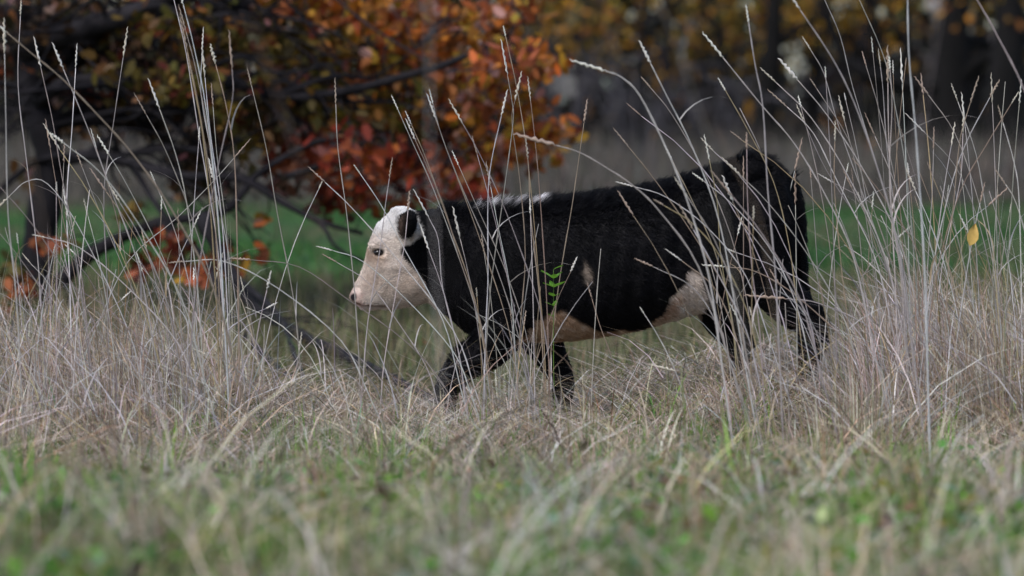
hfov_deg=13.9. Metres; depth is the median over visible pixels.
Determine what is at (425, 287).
grass stalk
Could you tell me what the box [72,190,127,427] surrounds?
grass stalk
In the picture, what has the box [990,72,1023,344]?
grass stalk
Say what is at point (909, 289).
grass stalk
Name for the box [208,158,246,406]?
grass stalk
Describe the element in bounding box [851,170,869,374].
grass stalk
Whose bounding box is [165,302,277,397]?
grass stalk
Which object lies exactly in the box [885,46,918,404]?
grass stalk
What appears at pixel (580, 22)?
woodland tree
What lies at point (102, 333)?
grass stalk
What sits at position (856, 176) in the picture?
grass stalk
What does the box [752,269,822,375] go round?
grass stalk
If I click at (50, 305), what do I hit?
grass stalk
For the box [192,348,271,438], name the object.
grass stalk
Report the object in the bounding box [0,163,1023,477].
dry grass
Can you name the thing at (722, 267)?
grass stalk
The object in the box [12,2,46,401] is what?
grass stalk
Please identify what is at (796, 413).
grass stalk
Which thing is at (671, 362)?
grass stalk
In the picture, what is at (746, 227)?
grass stalk
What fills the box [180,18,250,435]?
grass stalk
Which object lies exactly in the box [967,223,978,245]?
fallen leaf
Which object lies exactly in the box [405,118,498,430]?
grass stalk
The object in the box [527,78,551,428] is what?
grass stalk
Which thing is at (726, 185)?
grass stalk
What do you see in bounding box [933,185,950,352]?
grass stalk
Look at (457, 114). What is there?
grass stalk
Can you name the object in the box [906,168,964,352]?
grass stalk
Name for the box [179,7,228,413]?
grass stalk
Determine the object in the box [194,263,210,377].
grass stalk
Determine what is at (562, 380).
grass stalk
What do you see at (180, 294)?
grass stalk
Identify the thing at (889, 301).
grass stalk
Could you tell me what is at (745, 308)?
grass stalk
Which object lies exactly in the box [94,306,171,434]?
grass stalk
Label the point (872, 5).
woodland tree
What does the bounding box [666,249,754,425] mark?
grass stalk
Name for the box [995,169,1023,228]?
grass stalk
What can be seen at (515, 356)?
grass stalk
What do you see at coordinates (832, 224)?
grass stalk
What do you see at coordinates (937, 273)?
grass stalk
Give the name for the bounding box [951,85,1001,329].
grass stalk
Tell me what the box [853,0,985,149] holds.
woodland tree
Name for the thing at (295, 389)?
grass stalk
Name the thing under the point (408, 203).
grass stalk
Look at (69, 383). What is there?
grass stalk
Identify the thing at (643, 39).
woodland tree
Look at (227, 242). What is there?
grass stalk
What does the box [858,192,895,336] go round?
grass stalk
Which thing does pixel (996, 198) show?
grass stalk
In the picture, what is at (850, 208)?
grass stalk
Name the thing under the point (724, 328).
grass stalk
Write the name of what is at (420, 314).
grass stalk
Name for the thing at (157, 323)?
grass stalk
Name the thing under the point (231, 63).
grass stalk
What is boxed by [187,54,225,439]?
grass stalk
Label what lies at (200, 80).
grass stalk
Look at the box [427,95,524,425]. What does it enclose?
grass stalk
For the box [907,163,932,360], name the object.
grass stalk
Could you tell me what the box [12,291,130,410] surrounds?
grass stalk
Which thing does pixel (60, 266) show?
grass stalk
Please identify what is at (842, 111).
grass stalk
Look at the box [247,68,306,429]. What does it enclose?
grass stalk
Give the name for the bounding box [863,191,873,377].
grass stalk
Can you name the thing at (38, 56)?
grass stalk
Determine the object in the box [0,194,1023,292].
green strip grass
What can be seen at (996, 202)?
grass stalk
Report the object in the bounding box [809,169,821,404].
grass stalk
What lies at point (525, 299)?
grass stalk
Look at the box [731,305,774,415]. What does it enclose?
grass stalk
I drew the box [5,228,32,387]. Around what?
grass stalk
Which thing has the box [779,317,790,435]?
grass stalk
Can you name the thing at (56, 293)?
grass stalk
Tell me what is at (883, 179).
grass stalk
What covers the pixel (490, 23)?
woodland tree
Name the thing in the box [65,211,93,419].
grass stalk
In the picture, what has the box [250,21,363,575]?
grass stalk
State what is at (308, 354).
grass stalk
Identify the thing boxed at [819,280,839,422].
grass stalk
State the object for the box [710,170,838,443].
grass stalk
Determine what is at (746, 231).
grass stalk
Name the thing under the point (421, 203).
grass stalk
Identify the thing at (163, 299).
grass stalk
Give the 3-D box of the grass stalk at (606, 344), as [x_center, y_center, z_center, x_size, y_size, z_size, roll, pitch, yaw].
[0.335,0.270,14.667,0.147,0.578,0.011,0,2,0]
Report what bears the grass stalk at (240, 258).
on the ground at (362, 238)
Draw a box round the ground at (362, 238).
[0,114,1023,575]
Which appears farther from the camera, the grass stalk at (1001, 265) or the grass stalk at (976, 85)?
the grass stalk at (1001, 265)
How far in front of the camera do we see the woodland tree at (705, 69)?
80.85 m
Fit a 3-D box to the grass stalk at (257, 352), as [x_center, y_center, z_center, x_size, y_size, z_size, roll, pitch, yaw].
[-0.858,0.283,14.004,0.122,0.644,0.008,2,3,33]
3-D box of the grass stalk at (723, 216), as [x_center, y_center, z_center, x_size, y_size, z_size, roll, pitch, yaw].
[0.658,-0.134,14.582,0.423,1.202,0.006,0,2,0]
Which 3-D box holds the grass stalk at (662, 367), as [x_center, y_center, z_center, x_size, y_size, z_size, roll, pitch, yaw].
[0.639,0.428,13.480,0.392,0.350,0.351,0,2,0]
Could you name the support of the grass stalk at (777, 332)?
on the ground at (362, 238)
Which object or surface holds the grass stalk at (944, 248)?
on the ground at (362, 238)
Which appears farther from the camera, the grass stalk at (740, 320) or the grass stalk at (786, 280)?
the grass stalk at (786, 280)
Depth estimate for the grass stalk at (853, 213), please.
14.65 m
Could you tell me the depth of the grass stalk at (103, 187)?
14.42 m
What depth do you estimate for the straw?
9.53 m
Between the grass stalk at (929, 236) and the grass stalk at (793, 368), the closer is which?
the grass stalk at (793, 368)
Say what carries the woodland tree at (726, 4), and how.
on the ground at (362, 238)
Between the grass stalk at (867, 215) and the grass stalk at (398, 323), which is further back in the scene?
the grass stalk at (398, 323)
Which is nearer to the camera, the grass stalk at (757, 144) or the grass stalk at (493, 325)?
the grass stalk at (493, 325)
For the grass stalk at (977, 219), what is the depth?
14.61 m
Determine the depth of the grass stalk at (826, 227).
15.08 m
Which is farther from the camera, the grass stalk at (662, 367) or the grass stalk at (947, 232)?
the grass stalk at (947, 232)
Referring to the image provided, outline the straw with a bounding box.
[0,332,1023,575]
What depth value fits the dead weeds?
58.16 m
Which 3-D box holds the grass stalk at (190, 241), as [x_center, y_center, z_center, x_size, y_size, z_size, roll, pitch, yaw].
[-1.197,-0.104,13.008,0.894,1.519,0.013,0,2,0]
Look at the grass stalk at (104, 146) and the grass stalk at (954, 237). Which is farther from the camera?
the grass stalk at (954, 237)
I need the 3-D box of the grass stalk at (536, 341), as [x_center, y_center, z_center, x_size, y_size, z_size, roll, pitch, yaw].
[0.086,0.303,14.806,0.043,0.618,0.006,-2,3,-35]
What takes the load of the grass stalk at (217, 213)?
on the ground at (362, 238)
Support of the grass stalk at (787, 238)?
on the ground at (362, 238)
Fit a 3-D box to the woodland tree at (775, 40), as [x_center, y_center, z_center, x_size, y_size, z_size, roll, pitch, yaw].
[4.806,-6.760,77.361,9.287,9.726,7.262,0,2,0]
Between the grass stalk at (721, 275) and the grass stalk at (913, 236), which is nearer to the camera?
the grass stalk at (721, 275)
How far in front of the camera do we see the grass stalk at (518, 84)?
14.59 m
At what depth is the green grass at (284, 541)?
9.37 m
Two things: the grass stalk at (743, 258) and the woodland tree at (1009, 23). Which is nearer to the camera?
the grass stalk at (743, 258)
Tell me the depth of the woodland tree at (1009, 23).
72.77 m
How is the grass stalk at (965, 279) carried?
on the ground at (362, 238)
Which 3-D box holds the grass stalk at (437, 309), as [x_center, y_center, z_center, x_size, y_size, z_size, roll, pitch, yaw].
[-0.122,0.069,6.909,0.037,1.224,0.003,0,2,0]
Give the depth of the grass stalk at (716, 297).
14.83 m
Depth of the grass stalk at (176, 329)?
14.11 m
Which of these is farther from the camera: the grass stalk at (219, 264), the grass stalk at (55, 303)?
the grass stalk at (55, 303)
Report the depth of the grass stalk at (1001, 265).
15.04 m
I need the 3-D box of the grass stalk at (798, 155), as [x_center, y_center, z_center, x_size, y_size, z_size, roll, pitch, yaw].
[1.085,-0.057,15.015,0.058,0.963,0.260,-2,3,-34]
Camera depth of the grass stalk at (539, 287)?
14.68 m
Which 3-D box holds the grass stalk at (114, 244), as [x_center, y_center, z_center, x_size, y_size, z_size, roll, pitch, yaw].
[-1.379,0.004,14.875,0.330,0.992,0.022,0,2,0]
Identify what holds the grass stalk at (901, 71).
on the ground at (362, 238)
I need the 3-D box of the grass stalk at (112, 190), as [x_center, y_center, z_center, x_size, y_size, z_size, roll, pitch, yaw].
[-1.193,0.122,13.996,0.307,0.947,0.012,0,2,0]
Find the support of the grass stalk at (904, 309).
on the ground at (362, 238)
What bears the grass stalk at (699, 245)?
on the ground at (362, 238)
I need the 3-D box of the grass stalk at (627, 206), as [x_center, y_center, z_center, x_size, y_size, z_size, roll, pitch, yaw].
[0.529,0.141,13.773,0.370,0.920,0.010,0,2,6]
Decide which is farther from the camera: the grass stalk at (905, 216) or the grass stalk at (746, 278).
the grass stalk at (905, 216)
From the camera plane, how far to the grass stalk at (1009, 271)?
15.13 m
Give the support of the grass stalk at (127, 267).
on the ground at (362, 238)
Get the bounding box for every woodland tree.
[0,0,190,153]
[88,0,301,148]
[416,0,709,153]
[461,0,572,126]
[501,0,891,143]
[527,0,627,122]
[582,0,720,156]
[594,0,722,147]
[621,0,796,152]
[630,0,814,135]
[650,0,932,151]
[653,0,896,155]
[740,0,994,148]
[762,0,931,150]
[804,0,1023,162]
[808,0,1023,155]
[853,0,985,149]
[971,0,1023,147]
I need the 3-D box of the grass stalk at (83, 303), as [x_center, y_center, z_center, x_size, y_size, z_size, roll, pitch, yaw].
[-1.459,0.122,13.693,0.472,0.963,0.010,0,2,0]
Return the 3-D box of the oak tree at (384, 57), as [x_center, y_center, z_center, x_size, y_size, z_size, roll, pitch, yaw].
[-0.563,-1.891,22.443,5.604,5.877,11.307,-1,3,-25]
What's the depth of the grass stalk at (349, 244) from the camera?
14.61 m
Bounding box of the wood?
[0,0,1023,153]
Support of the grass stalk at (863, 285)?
on the ground at (362, 238)
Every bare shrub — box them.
[485,16,678,147]
[533,36,773,162]
[596,72,823,154]
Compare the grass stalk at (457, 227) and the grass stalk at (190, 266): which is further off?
the grass stalk at (457, 227)
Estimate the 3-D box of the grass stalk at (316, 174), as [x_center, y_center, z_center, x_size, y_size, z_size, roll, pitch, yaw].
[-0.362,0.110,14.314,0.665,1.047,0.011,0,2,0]
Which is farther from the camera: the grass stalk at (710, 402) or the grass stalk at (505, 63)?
the grass stalk at (505, 63)
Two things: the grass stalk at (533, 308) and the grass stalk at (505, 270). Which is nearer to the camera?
the grass stalk at (533, 308)
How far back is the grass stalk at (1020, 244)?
13.93 m
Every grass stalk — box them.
[0,26,261,467]
[0,179,151,427]
[0,187,129,442]
[0,234,92,408]
[0,272,35,399]
[0,327,26,412]
[2,19,26,433]
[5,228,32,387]
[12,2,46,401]
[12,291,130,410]
[16,233,30,386]
[22,253,82,404]
[31,245,55,411]
[32,162,90,575]
[32,234,215,438]
[33,36,98,432]
[34,45,76,375]
[41,216,75,417]
[44,124,173,421]
[45,119,101,388]
[48,236,127,414]
[50,132,223,450]
[52,43,170,435]
[55,182,63,421]
[59,146,64,404]
[60,237,89,438]
[60,256,106,423]
[62,187,91,388]
[63,139,249,401]
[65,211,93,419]
[65,245,136,381]
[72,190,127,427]
[76,151,156,357]
[80,27,127,404]
[83,199,147,405]
[90,128,167,373]
[91,169,186,410]
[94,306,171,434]
[96,271,119,397]
[97,134,201,393]
[98,279,107,420]
[107,182,191,425]
[114,241,199,418]
[134,93,236,431]
[136,252,171,405]
[139,260,203,424]
[140,211,200,393]
[141,230,176,405]
[148,79,236,426]
[150,171,207,412]
[157,196,162,414]
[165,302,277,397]
[168,259,389,441]
[173,127,199,409]
[174,1,231,409]
[177,211,181,398]
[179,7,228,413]
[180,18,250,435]
[181,0,229,422]
[181,30,233,453]
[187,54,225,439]
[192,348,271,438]
[193,268,194,396]
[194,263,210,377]
[195,261,204,402]
[198,253,222,417]
[200,27,226,378]
[201,42,229,376]
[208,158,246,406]
[209,44,248,444]
[211,84,286,393]
[215,266,278,432]
[230,257,461,431]
[240,276,267,437]
[246,271,271,425]
[246,307,333,417]
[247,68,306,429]
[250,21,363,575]
[257,182,322,396]
[276,332,301,449]
[309,167,489,430]
[316,246,479,419]
[323,254,441,417]
[334,80,361,418]
[354,165,469,427]
[358,158,427,429]
[378,190,410,433]
[391,95,492,424]
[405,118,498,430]
[413,189,466,415]
[420,225,469,429]
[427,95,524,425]
[428,0,445,575]
[430,93,532,421]
[446,310,526,426]
[449,99,560,426]
[452,152,540,421]
[452,207,504,415]
[472,136,534,423]
[476,287,482,392]
[480,315,564,429]
[481,40,513,413]
[481,233,500,415]
[483,90,507,428]
[486,161,569,425]
[503,25,546,427]
[508,303,514,406]
[510,311,519,418]
[512,71,525,430]
[512,224,538,430]
[513,133,761,455]
[518,284,590,429]
[523,257,576,427]
[525,139,547,424]
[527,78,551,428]
[529,199,535,430]
[532,286,540,424]
[540,352,588,404]
[545,99,587,429]
[570,59,733,444]
[587,283,624,422]
[590,249,600,425]
[614,129,763,420]
[617,182,800,432]
[618,191,722,434]
[627,103,798,398]
[635,258,753,447]
[639,41,761,454]
[640,308,693,429]
[641,77,760,413]
[650,364,763,441]
[654,200,778,444]
[657,0,776,575]
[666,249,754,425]
[667,149,742,396]
[672,392,739,430]
[675,178,803,457]
[679,204,775,449]
[692,172,826,432]
[701,138,823,416]
[702,264,868,383]
[703,33,891,427]
[704,134,739,411]
[706,261,729,388]
[709,217,741,420]
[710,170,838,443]
[711,266,732,394]
[715,129,797,567]
[718,79,810,420]
[721,175,786,414]
[722,157,910,419]
[724,349,790,410]
[728,157,744,398]
[730,250,885,383]
[731,132,889,356]
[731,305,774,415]
[736,214,840,419]
[740,109,817,369]
[743,294,911,387]
[745,4,783,445]
[745,132,766,438]
[749,307,795,440]
[750,206,763,442]
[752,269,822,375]
[756,289,873,552]
[761,68,916,396]
[761,316,815,432]
[765,261,782,409]
[768,90,902,376]
[778,58,940,407]
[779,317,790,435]
[785,304,788,423]
[788,205,847,384]
[790,138,812,218]
[793,0,925,447]
[793,173,797,392]
[796,104,924,391]
[798,95,842,374]
[802,36,904,366]
[808,262,889,355]
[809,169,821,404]
[810,79,911,378]
[817,173,982,368]
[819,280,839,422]
[822,163,848,372]
[825,1,918,386]
[825,67,837,393]
[834,120,852,407]
[834,204,910,383]
[838,95,884,391]
[841,276,959,359]
[842,228,907,366]
[843,169,916,404]
[844,93,884,377]
[845,245,925,416]
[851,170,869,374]
[852,158,964,372]
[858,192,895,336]
[859,0,923,360]
[862,52,915,343]
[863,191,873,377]
[865,113,934,376]
[871,36,892,366]
[878,49,910,403]
[881,216,932,403]
[885,0,940,575]
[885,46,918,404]
[885,58,906,361]
[888,56,981,437]
[889,48,909,313]
[892,62,907,342]
[900,128,945,346]
[905,113,998,335]
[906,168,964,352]
[907,0,930,460]
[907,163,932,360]
[914,76,1006,375]
[915,187,1008,335]
[915,198,966,360]
[916,80,999,411]
[918,93,1017,406]
[919,171,963,341]
[921,75,938,335]
[922,126,934,413]
[924,122,955,384]
[927,163,976,346]
[931,114,963,361]
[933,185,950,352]
[940,186,980,364]
[942,75,978,391]
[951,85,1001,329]
[952,183,984,405]
[959,161,975,349]
[959,214,1011,353]
[961,93,1014,360]
[975,88,1004,326]
[977,0,1023,89]
[989,191,1021,351]
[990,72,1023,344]
[993,204,1010,344]
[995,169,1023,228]
[998,107,1022,405]
[1003,80,1023,383]
[1007,307,1023,397]
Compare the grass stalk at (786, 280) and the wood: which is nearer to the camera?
the grass stalk at (786, 280)
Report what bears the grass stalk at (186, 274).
on the ground at (362, 238)
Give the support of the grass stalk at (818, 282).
on the ground at (362, 238)
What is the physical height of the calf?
1.075 m
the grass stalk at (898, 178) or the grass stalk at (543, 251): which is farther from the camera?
the grass stalk at (898, 178)
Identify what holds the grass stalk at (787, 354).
on the ground at (362, 238)
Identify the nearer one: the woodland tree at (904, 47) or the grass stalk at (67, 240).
the grass stalk at (67, 240)
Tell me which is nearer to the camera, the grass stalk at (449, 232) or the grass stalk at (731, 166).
the grass stalk at (731, 166)
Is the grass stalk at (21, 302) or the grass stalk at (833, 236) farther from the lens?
the grass stalk at (21, 302)
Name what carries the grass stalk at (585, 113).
on the ground at (362, 238)
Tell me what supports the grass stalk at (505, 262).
on the ground at (362, 238)
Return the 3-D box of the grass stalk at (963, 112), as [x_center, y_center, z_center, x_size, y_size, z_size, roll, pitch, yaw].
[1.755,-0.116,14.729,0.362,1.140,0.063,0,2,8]
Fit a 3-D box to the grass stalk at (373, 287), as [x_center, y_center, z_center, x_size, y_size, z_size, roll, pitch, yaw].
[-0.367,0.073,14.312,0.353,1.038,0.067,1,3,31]
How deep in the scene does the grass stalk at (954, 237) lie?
15.09 m
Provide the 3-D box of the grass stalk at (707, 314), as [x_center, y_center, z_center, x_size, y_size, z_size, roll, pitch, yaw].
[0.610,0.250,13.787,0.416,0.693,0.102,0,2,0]
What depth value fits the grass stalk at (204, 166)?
14.71 m
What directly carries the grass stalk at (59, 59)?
on the ground at (362, 238)
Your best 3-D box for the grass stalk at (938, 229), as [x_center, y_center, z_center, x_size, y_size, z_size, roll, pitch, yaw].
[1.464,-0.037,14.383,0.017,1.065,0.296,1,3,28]
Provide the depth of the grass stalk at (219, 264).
14.13 m
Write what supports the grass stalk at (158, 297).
on the ground at (362, 238)
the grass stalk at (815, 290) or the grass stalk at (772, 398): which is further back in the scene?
the grass stalk at (815, 290)
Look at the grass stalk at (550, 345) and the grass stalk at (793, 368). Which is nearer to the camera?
the grass stalk at (793, 368)
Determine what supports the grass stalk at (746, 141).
on the ground at (362, 238)
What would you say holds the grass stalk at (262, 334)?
on the ground at (362, 238)
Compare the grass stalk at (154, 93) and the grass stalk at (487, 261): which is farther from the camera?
the grass stalk at (487, 261)
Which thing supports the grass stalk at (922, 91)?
on the ground at (362, 238)
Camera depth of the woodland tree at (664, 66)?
82.13 m
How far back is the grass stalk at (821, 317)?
14.59 m
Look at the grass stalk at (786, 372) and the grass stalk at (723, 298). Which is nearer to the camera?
the grass stalk at (786, 372)
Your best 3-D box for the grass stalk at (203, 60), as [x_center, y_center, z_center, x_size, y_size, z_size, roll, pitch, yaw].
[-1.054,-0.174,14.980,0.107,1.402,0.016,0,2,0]
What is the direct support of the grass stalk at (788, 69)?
on the ground at (362, 238)
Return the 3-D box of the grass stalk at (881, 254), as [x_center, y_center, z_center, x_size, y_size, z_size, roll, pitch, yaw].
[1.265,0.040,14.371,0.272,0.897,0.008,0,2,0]
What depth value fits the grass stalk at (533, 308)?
14.22 m
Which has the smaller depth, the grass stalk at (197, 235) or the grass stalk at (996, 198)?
the grass stalk at (197, 235)
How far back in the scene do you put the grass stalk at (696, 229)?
12.90 m
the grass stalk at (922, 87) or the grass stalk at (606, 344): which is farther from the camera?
the grass stalk at (606, 344)
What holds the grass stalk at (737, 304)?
on the ground at (362, 238)
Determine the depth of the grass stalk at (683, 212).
13.59 m
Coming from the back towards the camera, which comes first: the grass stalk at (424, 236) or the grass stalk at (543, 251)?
the grass stalk at (424, 236)
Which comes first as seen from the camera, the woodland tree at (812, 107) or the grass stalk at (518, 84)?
the grass stalk at (518, 84)
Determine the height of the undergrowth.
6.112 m
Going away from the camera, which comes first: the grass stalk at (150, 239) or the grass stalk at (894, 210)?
the grass stalk at (894, 210)
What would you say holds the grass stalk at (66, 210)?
on the ground at (362, 238)
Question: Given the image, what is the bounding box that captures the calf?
[349,146,831,431]
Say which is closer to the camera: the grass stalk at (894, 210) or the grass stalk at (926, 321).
the grass stalk at (926, 321)
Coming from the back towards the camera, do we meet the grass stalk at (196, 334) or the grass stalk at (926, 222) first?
the grass stalk at (926, 222)
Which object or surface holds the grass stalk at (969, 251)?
on the ground at (362, 238)
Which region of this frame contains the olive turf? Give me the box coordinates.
[0,248,1023,414]
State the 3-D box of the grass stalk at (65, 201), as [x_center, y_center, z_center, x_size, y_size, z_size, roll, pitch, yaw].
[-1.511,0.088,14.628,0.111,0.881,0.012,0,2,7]
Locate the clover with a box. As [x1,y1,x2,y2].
[0,435,1023,575]
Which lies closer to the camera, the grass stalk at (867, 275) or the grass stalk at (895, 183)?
the grass stalk at (867, 275)
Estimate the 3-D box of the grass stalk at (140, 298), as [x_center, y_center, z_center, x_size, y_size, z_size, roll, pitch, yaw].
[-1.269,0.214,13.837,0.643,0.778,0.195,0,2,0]
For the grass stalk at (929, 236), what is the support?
on the ground at (362, 238)
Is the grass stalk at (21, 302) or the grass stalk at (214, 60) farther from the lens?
the grass stalk at (21, 302)
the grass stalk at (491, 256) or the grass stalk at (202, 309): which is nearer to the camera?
the grass stalk at (491, 256)
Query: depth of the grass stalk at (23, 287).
14.92 m
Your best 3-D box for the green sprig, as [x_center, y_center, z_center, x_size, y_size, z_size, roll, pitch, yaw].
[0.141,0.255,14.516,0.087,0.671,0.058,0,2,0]
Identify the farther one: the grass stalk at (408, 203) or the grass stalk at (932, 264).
the grass stalk at (408, 203)
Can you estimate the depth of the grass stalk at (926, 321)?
12.80 m
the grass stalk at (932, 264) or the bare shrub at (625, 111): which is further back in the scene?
the bare shrub at (625, 111)
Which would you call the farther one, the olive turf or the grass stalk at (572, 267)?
the olive turf
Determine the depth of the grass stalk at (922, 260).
14.31 m
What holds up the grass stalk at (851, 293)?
on the ground at (362, 238)
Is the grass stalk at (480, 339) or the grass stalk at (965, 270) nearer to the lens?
the grass stalk at (480, 339)
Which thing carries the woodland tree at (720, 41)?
on the ground at (362, 238)
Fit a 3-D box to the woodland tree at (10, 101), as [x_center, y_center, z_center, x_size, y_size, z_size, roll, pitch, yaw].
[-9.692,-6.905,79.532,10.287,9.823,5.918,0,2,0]
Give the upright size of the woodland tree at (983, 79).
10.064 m
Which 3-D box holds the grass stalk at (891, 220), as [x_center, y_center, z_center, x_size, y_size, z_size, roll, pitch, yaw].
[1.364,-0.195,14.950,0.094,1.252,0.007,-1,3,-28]
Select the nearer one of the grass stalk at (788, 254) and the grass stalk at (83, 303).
the grass stalk at (83, 303)
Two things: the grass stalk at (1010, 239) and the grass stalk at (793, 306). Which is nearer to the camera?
the grass stalk at (1010, 239)
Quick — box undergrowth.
[0,0,1023,158]
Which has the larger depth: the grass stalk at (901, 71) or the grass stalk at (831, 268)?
the grass stalk at (901, 71)
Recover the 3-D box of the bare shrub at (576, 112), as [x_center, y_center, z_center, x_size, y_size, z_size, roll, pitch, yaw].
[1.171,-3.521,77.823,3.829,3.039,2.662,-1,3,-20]
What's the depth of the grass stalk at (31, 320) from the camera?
14.54 m
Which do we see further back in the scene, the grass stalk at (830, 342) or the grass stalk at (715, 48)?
the grass stalk at (715, 48)
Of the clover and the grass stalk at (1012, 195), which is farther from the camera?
the grass stalk at (1012, 195)
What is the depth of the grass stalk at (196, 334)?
14.21 m
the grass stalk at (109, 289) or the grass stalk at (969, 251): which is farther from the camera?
the grass stalk at (109, 289)
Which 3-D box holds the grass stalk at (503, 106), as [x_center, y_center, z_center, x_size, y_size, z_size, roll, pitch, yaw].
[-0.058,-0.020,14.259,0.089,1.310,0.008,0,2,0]
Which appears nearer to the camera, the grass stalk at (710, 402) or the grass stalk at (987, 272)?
the grass stalk at (710, 402)
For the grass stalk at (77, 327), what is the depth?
14.10 m
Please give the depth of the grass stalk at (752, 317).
13.51 m
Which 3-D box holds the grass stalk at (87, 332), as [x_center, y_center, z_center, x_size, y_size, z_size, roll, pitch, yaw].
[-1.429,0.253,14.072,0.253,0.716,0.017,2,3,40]
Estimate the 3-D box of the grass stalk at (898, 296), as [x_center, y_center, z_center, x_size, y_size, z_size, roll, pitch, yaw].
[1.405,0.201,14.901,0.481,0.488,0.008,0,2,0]
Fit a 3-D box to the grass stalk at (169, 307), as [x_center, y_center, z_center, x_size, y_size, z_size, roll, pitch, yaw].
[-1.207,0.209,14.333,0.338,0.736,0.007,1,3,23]
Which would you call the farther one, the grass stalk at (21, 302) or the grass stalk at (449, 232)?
the grass stalk at (21, 302)
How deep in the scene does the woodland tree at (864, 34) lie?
88.05 m
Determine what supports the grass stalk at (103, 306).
on the ground at (362, 238)
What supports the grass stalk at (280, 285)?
on the ground at (362, 238)
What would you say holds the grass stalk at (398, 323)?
on the ground at (362, 238)
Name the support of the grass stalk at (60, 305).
on the ground at (362, 238)
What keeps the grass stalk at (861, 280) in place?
on the ground at (362, 238)
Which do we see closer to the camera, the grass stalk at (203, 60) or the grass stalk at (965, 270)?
the grass stalk at (203, 60)
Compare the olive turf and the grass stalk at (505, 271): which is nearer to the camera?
the grass stalk at (505, 271)
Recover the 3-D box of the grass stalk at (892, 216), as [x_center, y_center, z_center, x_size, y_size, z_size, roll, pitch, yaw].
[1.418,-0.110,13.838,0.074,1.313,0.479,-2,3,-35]
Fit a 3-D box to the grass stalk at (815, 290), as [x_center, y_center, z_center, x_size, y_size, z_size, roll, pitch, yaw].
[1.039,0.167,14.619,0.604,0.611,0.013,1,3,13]
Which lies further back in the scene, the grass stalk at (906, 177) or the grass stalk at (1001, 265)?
the grass stalk at (1001, 265)
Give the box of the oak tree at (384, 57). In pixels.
[0,0,588,406]
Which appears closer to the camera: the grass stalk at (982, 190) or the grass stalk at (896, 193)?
the grass stalk at (896, 193)
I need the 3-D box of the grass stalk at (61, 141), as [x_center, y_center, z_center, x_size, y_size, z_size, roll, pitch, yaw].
[-1.194,0.060,13.516,0.580,1.124,0.013,0,2,0]
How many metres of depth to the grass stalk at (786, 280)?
14.15 m
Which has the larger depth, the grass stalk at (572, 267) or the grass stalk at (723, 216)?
the grass stalk at (723, 216)
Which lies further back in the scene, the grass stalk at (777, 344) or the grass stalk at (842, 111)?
the grass stalk at (842, 111)
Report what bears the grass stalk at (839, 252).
on the ground at (362, 238)
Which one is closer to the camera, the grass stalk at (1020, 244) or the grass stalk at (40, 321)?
the grass stalk at (1020, 244)
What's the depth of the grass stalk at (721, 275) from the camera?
14.49 m
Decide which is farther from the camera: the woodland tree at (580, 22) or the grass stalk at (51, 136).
the woodland tree at (580, 22)
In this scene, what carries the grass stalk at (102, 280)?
on the ground at (362, 238)
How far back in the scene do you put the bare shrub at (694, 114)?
73.89 m
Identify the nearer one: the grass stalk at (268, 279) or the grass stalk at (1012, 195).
the grass stalk at (1012, 195)
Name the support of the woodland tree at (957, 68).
on the ground at (362, 238)
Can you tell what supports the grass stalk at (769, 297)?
on the ground at (362, 238)
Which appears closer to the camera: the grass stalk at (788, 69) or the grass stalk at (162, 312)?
the grass stalk at (788, 69)
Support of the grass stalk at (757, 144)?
on the ground at (362, 238)
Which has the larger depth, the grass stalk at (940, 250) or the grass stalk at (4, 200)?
the grass stalk at (940, 250)
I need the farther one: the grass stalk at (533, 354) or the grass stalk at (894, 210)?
the grass stalk at (533, 354)
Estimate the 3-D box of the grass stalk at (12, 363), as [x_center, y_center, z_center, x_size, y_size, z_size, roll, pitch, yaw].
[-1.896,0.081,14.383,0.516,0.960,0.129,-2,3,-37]
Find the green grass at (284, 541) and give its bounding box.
[0,342,1023,575]
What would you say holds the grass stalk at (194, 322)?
on the ground at (362, 238)
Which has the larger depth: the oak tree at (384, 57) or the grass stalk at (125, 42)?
the oak tree at (384, 57)
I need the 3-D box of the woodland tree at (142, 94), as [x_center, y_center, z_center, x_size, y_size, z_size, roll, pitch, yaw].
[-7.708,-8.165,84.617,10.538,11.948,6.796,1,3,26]
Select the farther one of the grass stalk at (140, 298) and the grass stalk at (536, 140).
the grass stalk at (140, 298)
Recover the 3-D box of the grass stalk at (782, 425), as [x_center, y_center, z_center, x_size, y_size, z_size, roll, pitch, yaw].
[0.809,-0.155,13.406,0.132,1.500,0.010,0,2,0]
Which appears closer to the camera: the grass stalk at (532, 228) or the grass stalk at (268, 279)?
the grass stalk at (268, 279)
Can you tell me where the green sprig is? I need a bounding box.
[541,265,564,426]
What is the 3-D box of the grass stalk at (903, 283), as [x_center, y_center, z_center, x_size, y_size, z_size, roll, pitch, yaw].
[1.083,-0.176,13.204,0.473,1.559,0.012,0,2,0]
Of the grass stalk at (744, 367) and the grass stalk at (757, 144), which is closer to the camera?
the grass stalk at (744, 367)
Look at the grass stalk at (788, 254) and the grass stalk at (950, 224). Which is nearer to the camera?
the grass stalk at (788, 254)
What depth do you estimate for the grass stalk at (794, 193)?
14.84 m
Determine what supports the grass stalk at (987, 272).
on the ground at (362, 238)
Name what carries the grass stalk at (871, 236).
on the ground at (362, 238)
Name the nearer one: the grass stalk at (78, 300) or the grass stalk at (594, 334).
the grass stalk at (78, 300)
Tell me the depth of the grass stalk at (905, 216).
14.69 m

